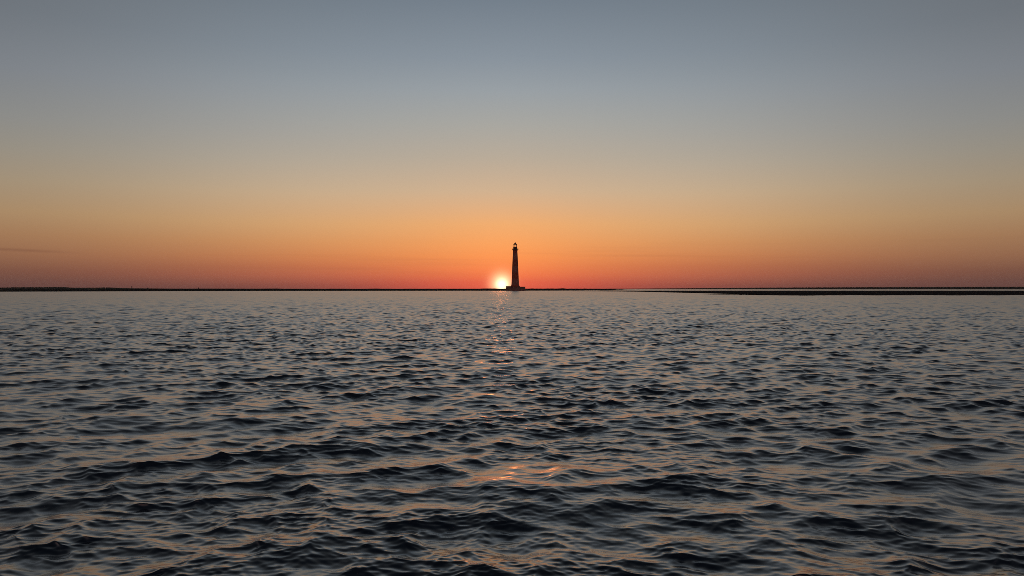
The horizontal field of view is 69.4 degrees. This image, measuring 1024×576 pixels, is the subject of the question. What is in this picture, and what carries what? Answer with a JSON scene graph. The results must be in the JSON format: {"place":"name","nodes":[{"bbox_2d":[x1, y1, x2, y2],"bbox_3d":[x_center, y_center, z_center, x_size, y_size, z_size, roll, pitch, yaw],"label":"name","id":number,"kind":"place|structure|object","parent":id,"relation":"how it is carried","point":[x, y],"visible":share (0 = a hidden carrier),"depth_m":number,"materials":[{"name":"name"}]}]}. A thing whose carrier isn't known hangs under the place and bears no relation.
{"place":"outdoors","nodes":[
{"label":"outdoors","id":0,"kind":"place"},
{"bbox_2d":[0,288,622,291],"bbox_3d":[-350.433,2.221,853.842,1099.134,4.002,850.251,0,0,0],"label":"island","id":1,"kind":"structure","parent":0,"point":[276,289],"depth_m":733.82,"materials":[{"name":"black"}]},
{"bbox_2d":[506,242,525,290],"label":"lighthouse","id":2,"kind":"object","parent":1,"relation":"on","point":[514,286],"visible":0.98,"depth_m":757.10,"materials":[{"name":"concrete"}]},
{"bbox_2d":[0,289,1023,575],"bbox_3d":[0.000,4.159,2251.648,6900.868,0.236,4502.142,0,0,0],"label":"sea","id":3,"kind":"structure","parent":0,"point":[380,433],"depth_m":11.27,"materials":[{"name":"black liquid"}]},
{"bbox_2d":[0,0,1023,288],"label":"sky","id":4,"kind":"structure","parent":0,"point":[166,144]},
{"bbox_2d":[710,294,819,295],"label":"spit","id":5,"kind":"structure","parent":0,"point":[759,294],"depth_m":258.50,"materials":[{"name":"black sand"}]},
{"bbox_2d":[622,291,1023,295],"bbox_3d":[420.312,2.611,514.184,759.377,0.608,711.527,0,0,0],"label":"sandbar","id":6,"kind":"structure","parent":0,"point":[958,293],"depth_m":370.68,"materials":[{"name":"black sand"}]},
{"bbox_2d":[651,288,1023,288],"bbox_3d":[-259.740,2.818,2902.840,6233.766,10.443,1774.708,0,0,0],"label":"coast","id":7,"kind":"structure","parent":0,"point":[848,288],"depth_m":2410.82},
{"bbox_2d":[0,287,1023,288],"bbox_3d":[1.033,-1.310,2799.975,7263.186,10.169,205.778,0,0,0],"label":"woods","id":8,"kind":"object","parent":7,"relation":"on","point":[662,288],"visible":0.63,"depth_m":2736.60,"materials":[{"name":"black plant"}]}
]}

